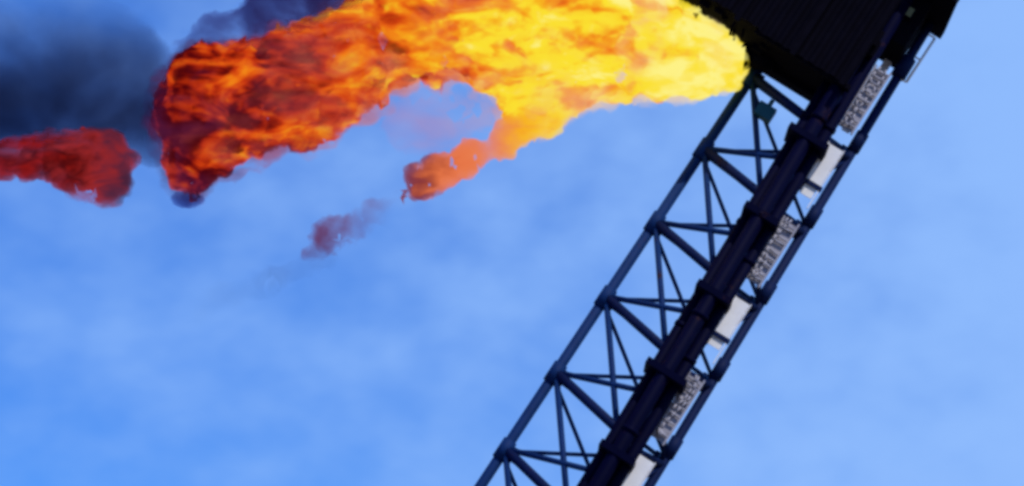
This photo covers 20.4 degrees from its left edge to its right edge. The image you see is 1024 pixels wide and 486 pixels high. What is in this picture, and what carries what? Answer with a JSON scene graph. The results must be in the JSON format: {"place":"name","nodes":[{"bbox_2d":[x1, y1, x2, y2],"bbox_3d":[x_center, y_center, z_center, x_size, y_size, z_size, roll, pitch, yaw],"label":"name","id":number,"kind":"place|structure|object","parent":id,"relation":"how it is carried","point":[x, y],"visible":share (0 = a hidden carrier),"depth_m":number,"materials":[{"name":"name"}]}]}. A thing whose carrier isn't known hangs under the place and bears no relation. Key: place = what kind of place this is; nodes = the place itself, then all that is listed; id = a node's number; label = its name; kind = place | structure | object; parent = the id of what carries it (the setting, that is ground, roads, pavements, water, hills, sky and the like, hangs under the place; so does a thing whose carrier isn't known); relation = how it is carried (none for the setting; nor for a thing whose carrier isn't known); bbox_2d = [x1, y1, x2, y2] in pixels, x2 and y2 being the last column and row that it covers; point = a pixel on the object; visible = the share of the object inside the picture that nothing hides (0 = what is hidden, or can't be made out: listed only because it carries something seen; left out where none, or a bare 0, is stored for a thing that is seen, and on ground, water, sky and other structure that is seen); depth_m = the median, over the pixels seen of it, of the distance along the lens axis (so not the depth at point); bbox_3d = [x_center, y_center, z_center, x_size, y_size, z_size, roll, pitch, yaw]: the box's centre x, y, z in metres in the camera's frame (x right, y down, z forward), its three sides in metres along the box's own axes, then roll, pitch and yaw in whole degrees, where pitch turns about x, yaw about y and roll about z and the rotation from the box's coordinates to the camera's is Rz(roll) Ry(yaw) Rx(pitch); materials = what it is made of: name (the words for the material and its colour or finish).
{"place":"outdoors","nodes":[
{"label":"outdoors","id":0,"kind":"place"},
{"bbox_2d":[0,0,1023,485],"label":"sky","id":1,"kind":"structure","parent":0,"point":[243,242],"materials":[{"name":"blue"}]},
{"label":"ground","id":2,"kind":"structure","parent":0,"visible":0},
{"bbox_2d":[474,0,958,485],"bbox_3d":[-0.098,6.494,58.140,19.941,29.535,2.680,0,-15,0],"label":"flare boom","id":3,"kind":"object","parent":2,"relation":"on","point":[822,57],"visible":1,"depth_m":59.79,"materials":[{"name":"black metal"}]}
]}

